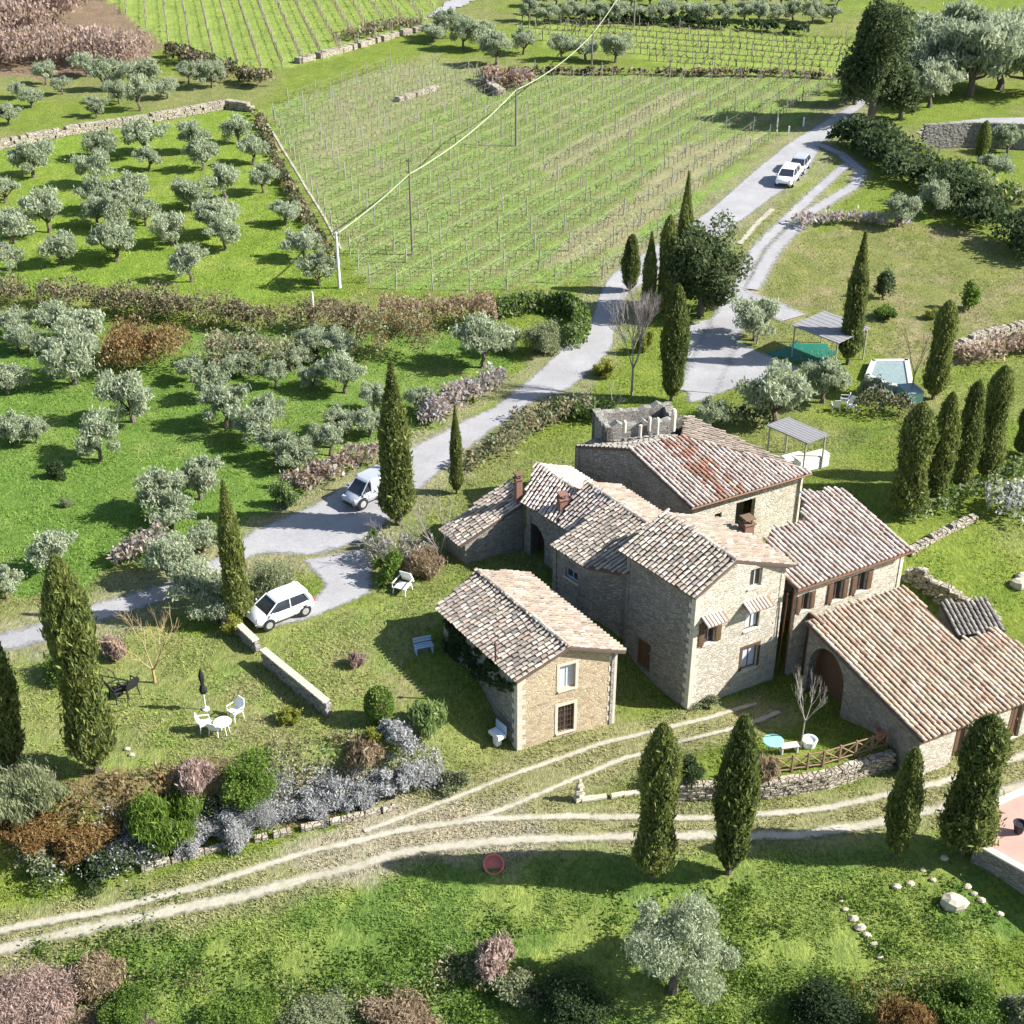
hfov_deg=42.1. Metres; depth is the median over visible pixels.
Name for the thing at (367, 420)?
olive tree
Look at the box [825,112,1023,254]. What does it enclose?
hedge
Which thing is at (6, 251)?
olive tree
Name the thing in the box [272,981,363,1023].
shrub
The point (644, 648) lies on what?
door
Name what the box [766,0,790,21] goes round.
olive tree
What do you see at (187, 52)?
hedge
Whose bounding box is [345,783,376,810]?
lavender bush
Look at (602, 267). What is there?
vine row
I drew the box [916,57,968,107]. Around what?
broadleaf tree
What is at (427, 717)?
shrub
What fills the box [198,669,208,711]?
parasol
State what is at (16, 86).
olive tree
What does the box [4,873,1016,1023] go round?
weeds
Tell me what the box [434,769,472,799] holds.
shrub
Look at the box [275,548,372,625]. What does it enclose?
driveway
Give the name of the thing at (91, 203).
olive tree
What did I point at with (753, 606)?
window
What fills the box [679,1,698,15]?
olive tree
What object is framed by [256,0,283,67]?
vine row
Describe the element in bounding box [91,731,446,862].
lavender bank
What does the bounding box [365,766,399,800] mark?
lavender bush
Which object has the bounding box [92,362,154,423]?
olive tree
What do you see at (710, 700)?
shrub
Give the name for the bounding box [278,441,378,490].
road verge shrubs
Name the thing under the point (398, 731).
shrub
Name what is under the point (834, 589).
window
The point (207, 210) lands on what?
olive tree
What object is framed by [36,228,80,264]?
olive tree
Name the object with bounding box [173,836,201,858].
lavender bush
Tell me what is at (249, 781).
shrub
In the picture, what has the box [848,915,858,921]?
stone
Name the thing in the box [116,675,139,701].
garden chair
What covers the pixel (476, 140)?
vine row
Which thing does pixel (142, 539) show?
road verge shrubs
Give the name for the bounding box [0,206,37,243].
olive tree
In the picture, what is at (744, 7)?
olive tree
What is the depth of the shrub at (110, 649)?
66.42 m
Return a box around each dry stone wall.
[0,99,254,149]
[140,802,397,871]
[221,613,261,652]
[259,647,331,716]
[294,23,433,63]
[395,85,438,101]
[481,74,505,95]
[582,789,639,802]
[902,566,1001,620]
[909,513,978,555]
[953,320,1023,354]
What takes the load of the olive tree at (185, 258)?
on the ground at (582, 939)
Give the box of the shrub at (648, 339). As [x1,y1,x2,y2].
[631,327,655,353]
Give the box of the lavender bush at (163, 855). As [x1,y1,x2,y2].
[147,818,185,858]
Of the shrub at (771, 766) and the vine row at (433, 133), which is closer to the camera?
the shrub at (771, 766)
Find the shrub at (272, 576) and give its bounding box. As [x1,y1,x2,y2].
[246,553,297,601]
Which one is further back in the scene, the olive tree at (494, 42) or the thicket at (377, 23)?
the thicket at (377, 23)
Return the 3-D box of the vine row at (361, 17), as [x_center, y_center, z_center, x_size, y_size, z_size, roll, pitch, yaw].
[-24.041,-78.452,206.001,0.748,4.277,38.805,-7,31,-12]
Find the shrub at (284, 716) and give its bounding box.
[272,701,302,726]
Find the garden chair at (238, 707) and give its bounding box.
[226,695,244,721]
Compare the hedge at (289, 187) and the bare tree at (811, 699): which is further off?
the hedge at (289, 187)
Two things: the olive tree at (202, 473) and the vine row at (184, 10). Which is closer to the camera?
the olive tree at (202, 473)
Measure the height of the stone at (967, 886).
0.195 m
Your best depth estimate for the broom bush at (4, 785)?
56.43 m
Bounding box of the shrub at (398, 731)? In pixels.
[377,717,420,754]
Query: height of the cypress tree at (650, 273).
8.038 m
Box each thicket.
[0,952,84,1023]
[30,824,165,895]
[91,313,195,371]
[193,325,296,369]
[332,14,421,38]
[351,301,442,357]
[359,527,439,566]
[478,63,536,87]
[509,396,574,418]
[720,403,775,431]
[790,205,911,228]
[853,387,916,416]
[858,374,893,400]
[952,331,1023,361]
[983,475,1023,525]
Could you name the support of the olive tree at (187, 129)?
on the ground at (582, 939)
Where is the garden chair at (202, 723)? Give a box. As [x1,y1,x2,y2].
[194,713,211,734]
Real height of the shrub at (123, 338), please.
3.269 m
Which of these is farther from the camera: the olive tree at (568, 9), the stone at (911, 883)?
the olive tree at (568, 9)
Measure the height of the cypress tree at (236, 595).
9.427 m
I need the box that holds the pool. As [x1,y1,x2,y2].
[864,358,912,391]
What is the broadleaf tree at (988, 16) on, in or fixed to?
on the ground at (582, 939)
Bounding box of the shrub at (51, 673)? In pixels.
[38,649,59,687]
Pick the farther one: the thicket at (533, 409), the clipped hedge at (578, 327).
the clipped hedge at (578, 327)
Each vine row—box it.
[143,0,146,28]
[162,0,169,41]
[181,0,190,45]
[200,0,213,53]
[219,0,238,65]
[238,0,262,71]
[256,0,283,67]
[272,57,420,116]
[273,56,438,126]
[275,0,303,63]
[278,60,457,134]
[283,59,478,142]
[284,53,399,100]
[288,57,497,152]
[293,62,518,161]
[294,0,322,59]
[297,63,538,171]
[303,68,559,182]
[308,64,582,193]
[312,0,340,47]
[315,68,605,204]
[323,65,629,216]
[327,70,648,229]
[331,0,358,42]
[336,65,675,242]
[347,70,697,254]
[350,0,376,37]
[356,67,719,268]
[368,0,392,31]
[368,64,743,282]
[387,0,408,27]
[393,67,767,289]
[406,0,423,22]
[424,0,433,10]
[428,67,790,289]
[467,67,813,289]
[502,68,837,289]
[518,12,851,44]
[526,13,846,49]
[534,19,840,55]
[539,25,841,60]
[552,125,777,283]
[581,34,843,66]
[598,10,657,24]
[598,206,693,276]
[649,45,820,70]
[666,52,728,69]
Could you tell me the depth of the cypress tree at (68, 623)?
55.84 m
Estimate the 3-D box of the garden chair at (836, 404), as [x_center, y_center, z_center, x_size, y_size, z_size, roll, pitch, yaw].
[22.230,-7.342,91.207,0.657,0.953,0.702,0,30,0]
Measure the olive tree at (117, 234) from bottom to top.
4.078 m
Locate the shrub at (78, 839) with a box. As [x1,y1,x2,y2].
[52,813,127,868]
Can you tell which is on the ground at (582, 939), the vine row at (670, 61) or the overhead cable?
the vine row at (670, 61)
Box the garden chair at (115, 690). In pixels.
[103,678,129,704]
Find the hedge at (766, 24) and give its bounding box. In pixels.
[529,3,809,33]
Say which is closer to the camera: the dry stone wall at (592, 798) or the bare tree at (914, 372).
the dry stone wall at (592, 798)
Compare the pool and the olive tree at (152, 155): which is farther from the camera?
the olive tree at (152, 155)
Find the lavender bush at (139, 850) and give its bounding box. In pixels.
[115,831,155,864]
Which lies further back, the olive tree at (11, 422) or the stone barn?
the olive tree at (11, 422)
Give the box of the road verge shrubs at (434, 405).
[415,361,509,424]
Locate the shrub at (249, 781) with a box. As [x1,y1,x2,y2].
[217,737,286,812]
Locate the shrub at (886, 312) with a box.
[872,301,898,319]
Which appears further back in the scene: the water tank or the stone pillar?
the water tank
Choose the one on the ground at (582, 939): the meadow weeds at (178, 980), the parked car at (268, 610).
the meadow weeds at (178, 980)
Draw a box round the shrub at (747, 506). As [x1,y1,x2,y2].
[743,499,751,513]
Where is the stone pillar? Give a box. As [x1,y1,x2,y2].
[573,779,584,803]
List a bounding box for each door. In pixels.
[539,531,544,549]
[638,638,650,668]
[801,612,864,702]
[951,727,965,755]
[1007,705,1021,734]
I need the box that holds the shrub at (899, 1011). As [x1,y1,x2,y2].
[869,987,940,1023]
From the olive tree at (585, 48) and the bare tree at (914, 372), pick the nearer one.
the bare tree at (914, 372)
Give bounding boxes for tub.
[483,853,504,874]
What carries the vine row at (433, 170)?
on the ground at (582, 939)
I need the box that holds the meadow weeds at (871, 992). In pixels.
[837,956,1006,1018]
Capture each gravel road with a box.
[0,98,867,649]
[424,0,474,19]
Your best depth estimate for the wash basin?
63.83 m
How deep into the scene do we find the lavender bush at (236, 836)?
58.00 m
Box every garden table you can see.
[213,716,231,735]
[763,734,783,753]
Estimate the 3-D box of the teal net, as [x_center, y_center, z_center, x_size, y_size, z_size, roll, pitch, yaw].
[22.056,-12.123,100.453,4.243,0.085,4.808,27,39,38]
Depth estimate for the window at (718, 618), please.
64.57 m
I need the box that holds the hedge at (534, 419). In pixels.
[461,392,596,468]
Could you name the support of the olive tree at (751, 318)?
on the ground at (582, 939)
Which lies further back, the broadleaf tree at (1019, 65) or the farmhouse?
the broadleaf tree at (1019, 65)
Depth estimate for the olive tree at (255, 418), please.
86.07 m
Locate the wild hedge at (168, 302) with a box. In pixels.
[0,270,317,330]
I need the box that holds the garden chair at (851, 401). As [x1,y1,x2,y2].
[846,395,856,412]
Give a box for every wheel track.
[0,751,1023,933]
[0,780,1023,954]
[264,117,341,249]
[363,702,756,831]
[462,710,780,819]
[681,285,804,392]
[732,162,850,287]
[737,208,773,243]
[745,144,866,289]
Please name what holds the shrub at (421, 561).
on the ground at (582, 939)
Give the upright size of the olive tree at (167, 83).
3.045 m
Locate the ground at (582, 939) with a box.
[0,0,1023,1023]
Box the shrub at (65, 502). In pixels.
[59,497,73,506]
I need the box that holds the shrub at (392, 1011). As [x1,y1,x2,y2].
[356,980,448,1023]
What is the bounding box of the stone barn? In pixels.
[435,568,625,750]
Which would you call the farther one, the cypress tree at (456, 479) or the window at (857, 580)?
the cypress tree at (456, 479)
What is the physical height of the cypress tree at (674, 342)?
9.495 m
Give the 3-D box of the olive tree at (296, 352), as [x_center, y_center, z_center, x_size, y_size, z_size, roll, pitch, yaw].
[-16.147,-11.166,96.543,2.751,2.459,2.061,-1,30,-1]
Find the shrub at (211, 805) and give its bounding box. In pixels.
[203,793,232,816]
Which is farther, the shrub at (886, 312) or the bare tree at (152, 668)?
the shrub at (886, 312)
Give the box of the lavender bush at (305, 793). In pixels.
[286,783,331,818]
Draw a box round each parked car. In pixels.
[245,581,314,630]
[775,162,801,186]
[790,152,810,174]
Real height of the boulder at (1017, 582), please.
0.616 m
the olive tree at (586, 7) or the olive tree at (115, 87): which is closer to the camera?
the olive tree at (115, 87)
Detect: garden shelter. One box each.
[766,417,828,468]
[791,311,870,359]
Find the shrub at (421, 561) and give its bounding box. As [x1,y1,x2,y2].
[400,543,447,578]
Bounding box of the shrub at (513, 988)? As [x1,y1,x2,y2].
[488,966,538,1007]
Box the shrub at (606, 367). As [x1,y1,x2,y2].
[591,355,618,377]
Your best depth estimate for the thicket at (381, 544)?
74.19 m
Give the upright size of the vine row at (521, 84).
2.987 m
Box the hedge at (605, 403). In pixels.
[550,395,616,418]
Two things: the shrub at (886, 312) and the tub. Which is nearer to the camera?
the tub
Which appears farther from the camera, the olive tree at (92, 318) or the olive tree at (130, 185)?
the olive tree at (130, 185)
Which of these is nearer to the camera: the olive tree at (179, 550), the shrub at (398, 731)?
the shrub at (398, 731)
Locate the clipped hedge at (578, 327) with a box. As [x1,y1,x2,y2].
[493,289,591,349]
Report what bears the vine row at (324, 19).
on the ground at (582, 939)
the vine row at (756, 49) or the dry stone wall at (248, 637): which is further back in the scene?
the vine row at (756, 49)
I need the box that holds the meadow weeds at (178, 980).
[57,955,216,1009]
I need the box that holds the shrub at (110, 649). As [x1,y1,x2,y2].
[96,633,127,660]
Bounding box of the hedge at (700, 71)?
[482,64,836,78]
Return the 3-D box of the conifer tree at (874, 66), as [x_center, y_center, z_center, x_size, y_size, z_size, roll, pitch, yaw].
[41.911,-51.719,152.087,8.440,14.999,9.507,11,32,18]
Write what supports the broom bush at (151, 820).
on the ground at (582, 939)
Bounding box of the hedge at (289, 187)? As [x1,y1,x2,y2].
[247,107,341,258]
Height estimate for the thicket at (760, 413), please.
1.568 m
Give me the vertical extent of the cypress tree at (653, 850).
9.402 m
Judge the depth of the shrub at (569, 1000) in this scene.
51.28 m
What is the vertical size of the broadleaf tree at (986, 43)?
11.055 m
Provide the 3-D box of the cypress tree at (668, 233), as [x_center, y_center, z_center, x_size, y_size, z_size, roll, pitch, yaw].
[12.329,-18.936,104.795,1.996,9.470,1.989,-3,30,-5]
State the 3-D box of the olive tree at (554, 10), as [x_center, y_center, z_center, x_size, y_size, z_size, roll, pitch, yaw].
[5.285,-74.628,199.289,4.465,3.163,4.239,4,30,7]
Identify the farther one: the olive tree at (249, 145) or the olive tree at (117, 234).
the olive tree at (249, 145)
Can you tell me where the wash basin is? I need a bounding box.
[488,718,506,746]
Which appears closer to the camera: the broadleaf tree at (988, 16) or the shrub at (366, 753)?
the shrub at (366, 753)
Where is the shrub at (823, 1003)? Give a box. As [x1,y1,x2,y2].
[783,967,867,1023]
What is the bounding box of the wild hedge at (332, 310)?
[308,294,371,332]
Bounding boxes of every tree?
[0,101,22,124]
[0,175,21,202]
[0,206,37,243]
[0,241,26,271]
[0,304,35,327]
[0,361,34,395]
[0,407,29,443]
[0,561,27,598]
[0,641,26,769]
[1,316,31,350]
[3,136,58,177]
[5,80,25,96]
[8,325,46,354]
[13,184,63,232]
[17,87,44,107]
[17,415,50,443]
[22,298,65,337]
[24,528,77,571]
[26,320,101,384]
[30,58,57,84]
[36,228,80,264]
[36,551,119,773]
[43,300,105,342]
[50,75,72,94]
[65,51,98,76]
[65,145,117,179]
[71,172,117,198]
[74,401,122,460]
[78,127,119,153]
[78,194,108,225]
[82,93,111,116]
[83,53,128,82]
[85,217,140,261]
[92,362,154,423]
[96,189,132,221]
[96,604,183,683]
[100,77,126,103]
[110,168,151,204]
[117,56,161,84]
[118,116,175,147]
[123,73,155,110]
[126,192,160,225]
[129,144,162,169]
[132,464,189,515]
[141,529,200,576]
[144,208,185,245]
[144,493,198,529]
[149,74,179,98]
[161,551,221,606]
[166,241,209,282]
[167,173,215,210]
[168,450,224,500]
[173,60,198,83]
[173,117,213,143]
[174,352,203,382]
[179,133,220,170]
[184,516,217,550]
[185,589,228,623]
[187,196,243,235]
[192,360,231,392]
[195,57,228,87]
[195,380,251,428]
[202,211,242,250]
[207,160,242,199]
[214,479,254,621]
[217,111,253,142]
[218,349,260,377]
[220,402,277,445]
[228,334,270,366]
[235,133,269,164]
[246,159,279,192]
[246,390,287,423]
[248,426,298,460]
[257,357,287,388]
[267,198,301,225]
[270,342,306,371]
[272,432,319,469]
[277,224,325,258]
[288,342,316,365]
[290,323,331,359]
[291,247,344,285]
[294,363,326,389]
[308,421,344,456]
[315,349,367,393]
[320,322,358,356]
[321,401,358,433]
[351,406,380,437]
[352,517,419,551]
[358,378,383,411]
[374,359,419,525]
[403,386,437,408]
[410,495,454,554]
[417,23,446,42]
[429,6,468,33]
[447,312,514,368]
[448,404,464,493]
[449,14,475,49]
[467,18,496,42]
[476,30,514,64]
[495,321,522,353]
[511,23,539,54]
[517,0,538,20]
[534,3,561,23]
[545,29,577,59]
[560,0,582,22]
[572,1,595,20]
[572,37,599,59]
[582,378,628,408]
[590,1,614,23]
[599,30,636,62]
[603,283,662,395]
[608,0,629,21]
[616,886,748,1014]
[619,233,640,291]
[623,0,642,6]
[626,3,648,20]
[629,720,686,880]
[637,231,659,319]
[645,0,668,23]
[656,213,679,318]
[658,283,692,400]
[660,0,686,22]
[661,209,753,316]
[675,171,694,300]
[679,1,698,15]
[693,0,717,18]
[695,393,734,426]
[708,712,764,875]
[717,2,739,18]
[725,291,780,340]
[727,357,820,421]
[736,0,755,19]
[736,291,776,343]
[751,0,770,19]
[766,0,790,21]
[784,0,805,21]
[791,668,827,747]
[798,353,852,403]
[800,0,825,23]
[822,6,843,21]
[830,0,844,5]
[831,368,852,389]
[835,52,857,104]
[835,230,870,364]
[840,0,918,119]
[872,268,896,297]
[878,64,925,119]
[881,747,927,859]
[885,193,922,226]
[887,401,941,515]
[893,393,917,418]
[900,320,931,386]
[903,35,955,88]
[908,7,944,41]
[914,15,979,71]
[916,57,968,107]
[917,178,952,215]
[921,299,960,399]
[925,4,1023,97]
[927,390,963,505]
[930,712,1015,856]
[931,0,989,26]
[951,378,986,487]
[959,278,983,309]
[973,5,1023,28]
[974,120,992,158]
[975,18,1023,90]
[975,153,1015,175]
[976,364,1017,476]
[991,31,1023,93]
[991,121,1023,152]
[1006,4,1023,22]
[1011,407,1023,455]
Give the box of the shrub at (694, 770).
[681,752,709,792]
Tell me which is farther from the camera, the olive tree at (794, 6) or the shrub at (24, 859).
the olive tree at (794, 6)
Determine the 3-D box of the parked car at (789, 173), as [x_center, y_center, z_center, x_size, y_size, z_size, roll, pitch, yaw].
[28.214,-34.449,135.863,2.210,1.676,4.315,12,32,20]
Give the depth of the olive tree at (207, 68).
168.10 m
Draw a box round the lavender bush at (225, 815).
[204,803,253,841]
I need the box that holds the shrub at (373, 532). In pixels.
[363,528,382,550]
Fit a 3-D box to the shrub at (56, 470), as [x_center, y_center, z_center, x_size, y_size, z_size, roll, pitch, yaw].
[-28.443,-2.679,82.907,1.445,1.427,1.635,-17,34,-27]
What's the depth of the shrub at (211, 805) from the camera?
59.13 m
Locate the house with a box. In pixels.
[575,400,812,539]
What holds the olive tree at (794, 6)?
on the ground at (582, 939)
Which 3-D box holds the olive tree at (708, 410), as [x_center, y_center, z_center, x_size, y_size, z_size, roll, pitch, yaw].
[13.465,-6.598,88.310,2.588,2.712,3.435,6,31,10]
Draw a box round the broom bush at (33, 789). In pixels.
[0,755,71,826]
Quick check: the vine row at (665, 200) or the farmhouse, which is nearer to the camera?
the farmhouse
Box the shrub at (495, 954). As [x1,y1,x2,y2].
[474,930,517,982]
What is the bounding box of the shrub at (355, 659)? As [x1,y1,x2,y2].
[347,651,366,668]
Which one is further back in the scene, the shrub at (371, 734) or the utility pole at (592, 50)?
the utility pole at (592, 50)
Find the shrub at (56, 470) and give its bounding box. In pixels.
[43,458,67,480]
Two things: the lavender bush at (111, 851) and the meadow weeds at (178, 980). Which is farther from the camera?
the lavender bush at (111, 851)
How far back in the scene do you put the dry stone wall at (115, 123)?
153.33 m
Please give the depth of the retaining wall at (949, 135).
146.06 m
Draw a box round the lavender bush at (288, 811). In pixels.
[262,797,301,828]
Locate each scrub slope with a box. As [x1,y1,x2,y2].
[0,0,89,34]
[0,17,152,68]
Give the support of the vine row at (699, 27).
on the ground at (582, 939)
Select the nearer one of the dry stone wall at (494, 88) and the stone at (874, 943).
the stone at (874, 943)
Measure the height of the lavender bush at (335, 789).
1.629 m
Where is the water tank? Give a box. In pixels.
[896,383,924,403]
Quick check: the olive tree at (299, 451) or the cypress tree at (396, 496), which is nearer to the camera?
the cypress tree at (396, 496)
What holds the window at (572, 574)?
in the farmhouse
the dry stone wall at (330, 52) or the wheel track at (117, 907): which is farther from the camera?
the dry stone wall at (330, 52)
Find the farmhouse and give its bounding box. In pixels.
[438,461,1023,774]
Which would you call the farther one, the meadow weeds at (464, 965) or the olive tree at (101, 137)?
the olive tree at (101, 137)
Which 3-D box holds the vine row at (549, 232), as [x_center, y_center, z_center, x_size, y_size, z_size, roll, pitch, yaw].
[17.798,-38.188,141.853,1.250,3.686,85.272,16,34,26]
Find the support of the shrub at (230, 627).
on the ground at (582, 939)
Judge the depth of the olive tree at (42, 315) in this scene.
101.53 m
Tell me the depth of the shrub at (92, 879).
56.42 m
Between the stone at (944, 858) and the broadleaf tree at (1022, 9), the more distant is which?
the broadleaf tree at (1022, 9)
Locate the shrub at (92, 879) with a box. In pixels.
[77,853,124,899]
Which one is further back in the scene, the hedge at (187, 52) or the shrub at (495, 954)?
the hedge at (187, 52)
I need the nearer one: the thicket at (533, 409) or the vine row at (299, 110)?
the thicket at (533, 409)
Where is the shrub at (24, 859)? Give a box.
[10,841,58,874]
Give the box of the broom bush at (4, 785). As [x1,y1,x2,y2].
[0,768,32,822]
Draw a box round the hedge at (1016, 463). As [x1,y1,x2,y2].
[891,452,1023,521]
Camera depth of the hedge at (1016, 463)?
80.50 m
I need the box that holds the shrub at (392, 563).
[370,545,403,588]
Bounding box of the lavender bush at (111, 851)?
[101,841,125,879]
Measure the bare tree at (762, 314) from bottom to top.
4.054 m
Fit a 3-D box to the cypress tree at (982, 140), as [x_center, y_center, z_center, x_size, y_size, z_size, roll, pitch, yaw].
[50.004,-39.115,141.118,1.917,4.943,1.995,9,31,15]
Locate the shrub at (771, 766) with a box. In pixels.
[758,752,781,785]
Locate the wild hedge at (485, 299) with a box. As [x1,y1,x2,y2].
[376,289,497,330]
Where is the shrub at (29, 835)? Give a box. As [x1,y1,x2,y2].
[0,801,69,857]
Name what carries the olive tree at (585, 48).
on the ground at (582, 939)
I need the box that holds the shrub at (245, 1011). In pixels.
[196,977,287,1023]
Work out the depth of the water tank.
92.54 m
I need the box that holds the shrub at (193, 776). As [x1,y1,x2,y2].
[168,755,218,795]
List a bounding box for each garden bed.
[0,775,94,877]
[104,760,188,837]
[270,728,363,798]
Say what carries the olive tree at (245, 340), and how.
on the ground at (582, 939)
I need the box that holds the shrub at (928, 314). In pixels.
[924,307,938,318]
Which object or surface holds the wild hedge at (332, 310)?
on the ground at (582, 939)
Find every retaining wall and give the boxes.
[676,749,895,801]
[920,121,1023,149]
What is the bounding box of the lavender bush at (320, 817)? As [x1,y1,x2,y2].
[306,801,329,826]
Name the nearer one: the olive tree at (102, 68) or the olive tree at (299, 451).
the olive tree at (299, 451)
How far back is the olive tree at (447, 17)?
190.88 m
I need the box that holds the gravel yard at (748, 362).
[686,319,796,401]
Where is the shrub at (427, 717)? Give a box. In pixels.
[407,697,448,741]
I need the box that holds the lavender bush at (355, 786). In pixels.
[343,778,374,803]
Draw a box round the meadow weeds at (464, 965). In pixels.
[427,944,549,1010]
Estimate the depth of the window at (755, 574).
65.06 m
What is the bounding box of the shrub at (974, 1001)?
[920,963,1008,1023]
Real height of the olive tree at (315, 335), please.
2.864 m
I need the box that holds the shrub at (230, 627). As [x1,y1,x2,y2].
[219,610,243,634]
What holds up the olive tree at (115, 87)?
on the ground at (582, 939)
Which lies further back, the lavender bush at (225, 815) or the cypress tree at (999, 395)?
the cypress tree at (999, 395)
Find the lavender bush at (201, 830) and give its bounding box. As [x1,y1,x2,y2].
[194,818,215,845]
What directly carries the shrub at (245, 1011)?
on the ground at (582, 939)
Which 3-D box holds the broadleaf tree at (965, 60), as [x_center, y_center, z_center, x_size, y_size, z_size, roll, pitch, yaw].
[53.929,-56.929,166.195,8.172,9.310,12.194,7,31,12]
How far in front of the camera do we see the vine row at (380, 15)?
203.36 m
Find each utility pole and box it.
[311,292,315,325]
[333,232,340,288]
[406,158,413,254]
[514,88,517,146]
[591,32,593,64]
[633,0,635,26]
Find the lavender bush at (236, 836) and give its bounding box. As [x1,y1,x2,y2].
[224,816,254,855]
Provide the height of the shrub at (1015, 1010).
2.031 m
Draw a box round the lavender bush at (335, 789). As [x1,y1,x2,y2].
[307,768,355,812]
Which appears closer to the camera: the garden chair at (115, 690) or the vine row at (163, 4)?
the garden chair at (115, 690)
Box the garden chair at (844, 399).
[840,392,850,406]
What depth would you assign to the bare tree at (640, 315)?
91.08 m
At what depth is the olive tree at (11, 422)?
86.23 m
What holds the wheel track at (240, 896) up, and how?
on the ground at (582, 939)
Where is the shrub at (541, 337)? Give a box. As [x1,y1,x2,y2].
[516,314,562,355]
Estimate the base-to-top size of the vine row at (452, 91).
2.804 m
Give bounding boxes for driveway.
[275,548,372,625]
[917,117,1023,133]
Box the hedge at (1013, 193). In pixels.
[894,131,1023,210]
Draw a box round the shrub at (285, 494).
[267,480,299,506]
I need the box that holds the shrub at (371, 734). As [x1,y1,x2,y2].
[363,726,382,742]
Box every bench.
[413,635,433,655]
[779,741,799,754]
[780,448,829,470]
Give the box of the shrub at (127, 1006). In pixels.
[89,977,153,1023]
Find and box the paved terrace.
[970,786,1023,894]
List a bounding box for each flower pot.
[875,726,886,741]
[1013,818,1023,834]
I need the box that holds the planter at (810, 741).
[803,734,817,748]
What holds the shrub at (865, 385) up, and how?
on the ground at (582, 939)
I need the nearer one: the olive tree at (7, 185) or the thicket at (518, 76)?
the olive tree at (7, 185)
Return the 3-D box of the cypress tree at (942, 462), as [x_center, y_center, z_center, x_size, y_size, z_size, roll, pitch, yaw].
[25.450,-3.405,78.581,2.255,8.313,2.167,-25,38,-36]
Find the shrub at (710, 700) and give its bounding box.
[692,692,721,708]
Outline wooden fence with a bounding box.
[776,730,889,772]
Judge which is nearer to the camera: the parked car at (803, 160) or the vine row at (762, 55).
the parked car at (803, 160)
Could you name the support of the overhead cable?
attached to the utility pole at (337, 263)
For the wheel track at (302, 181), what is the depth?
134.77 m
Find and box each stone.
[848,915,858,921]
[853,923,865,930]
[862,931,871,937]
[869,941,879,947]
[891,883,901,889]
[906,880,914,886]
[940,855,948,860]
[962,883,971,888]
[976,897,985,902]
[996,911,1003,916]
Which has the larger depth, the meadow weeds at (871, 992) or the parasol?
the parasol
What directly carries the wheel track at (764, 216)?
on the ground at (582, 939)
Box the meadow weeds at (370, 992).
[217,963,459,1022]
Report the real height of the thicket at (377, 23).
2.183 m
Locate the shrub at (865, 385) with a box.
[854,374,884,401]
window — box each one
[555,699,576,735]
[556,659,578,692]
[563,567,578,585]
[698,610,729,647]
[738,641,760,672]
[743,595,774,633]
[747,568,763,590]
[795,590,815,613]
[826,577,849,604]
[850,569,873,595]
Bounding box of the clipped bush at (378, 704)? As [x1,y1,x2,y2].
[363,685,394,723]
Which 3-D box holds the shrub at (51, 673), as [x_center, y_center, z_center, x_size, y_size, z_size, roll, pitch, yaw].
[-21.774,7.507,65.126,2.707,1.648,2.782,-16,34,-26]
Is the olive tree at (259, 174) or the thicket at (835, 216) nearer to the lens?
the thicket at (835, 216)
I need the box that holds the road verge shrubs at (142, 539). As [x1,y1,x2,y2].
[106,519,175,565]
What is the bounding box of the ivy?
[440,619,515,692]
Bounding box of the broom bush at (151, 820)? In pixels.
[122,784,209,857]
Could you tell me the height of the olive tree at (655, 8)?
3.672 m
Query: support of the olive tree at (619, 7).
on the ground at (582, 939)
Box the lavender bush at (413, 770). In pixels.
[391,759,426,792]
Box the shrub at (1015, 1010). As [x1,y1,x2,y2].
[999,986,1023,1023]
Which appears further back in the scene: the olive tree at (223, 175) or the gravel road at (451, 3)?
the gravel road at (451, 3)
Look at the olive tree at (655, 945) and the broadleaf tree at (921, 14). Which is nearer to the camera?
the olive tree at (655, 945)
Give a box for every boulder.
[940,892,969,912]
[1009,572,1023,589]
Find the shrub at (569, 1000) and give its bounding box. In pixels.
[530,958,622,1023]
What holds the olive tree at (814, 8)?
on the ground at (582, 939)
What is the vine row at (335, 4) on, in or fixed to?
on the ground at (582, 939)
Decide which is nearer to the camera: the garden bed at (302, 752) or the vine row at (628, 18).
the garden bed at (302, 752)
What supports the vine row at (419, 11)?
on the ground at (582, 939)
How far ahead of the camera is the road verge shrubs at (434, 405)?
91.88 m
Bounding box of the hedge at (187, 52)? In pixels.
[162,41,275,84]
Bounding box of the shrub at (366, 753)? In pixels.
[343,733,386,769]
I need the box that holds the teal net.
[767,342,835,363]
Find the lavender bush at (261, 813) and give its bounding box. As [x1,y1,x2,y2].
[240,794,281,831]
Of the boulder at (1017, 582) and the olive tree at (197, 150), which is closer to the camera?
the boulder at (1017, 582)
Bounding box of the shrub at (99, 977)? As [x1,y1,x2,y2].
[62,943,128,1002]
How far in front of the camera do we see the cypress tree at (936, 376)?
91.06 m
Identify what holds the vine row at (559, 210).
on the ground at (582, 939)
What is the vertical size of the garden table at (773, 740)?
0.713 m
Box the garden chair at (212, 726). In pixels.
[206,720,223,737]
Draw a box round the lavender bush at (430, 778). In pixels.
[419,761,436,785]
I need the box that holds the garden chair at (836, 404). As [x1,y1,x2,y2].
[830,401,841,411]
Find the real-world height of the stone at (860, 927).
0.254 m
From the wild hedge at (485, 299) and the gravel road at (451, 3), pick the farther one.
the gravel road at (451, 3)
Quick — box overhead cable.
[337,0,616,233]
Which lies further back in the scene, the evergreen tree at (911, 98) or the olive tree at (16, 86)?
the olive tree at (16, 86)
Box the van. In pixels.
[342,465,380,509]

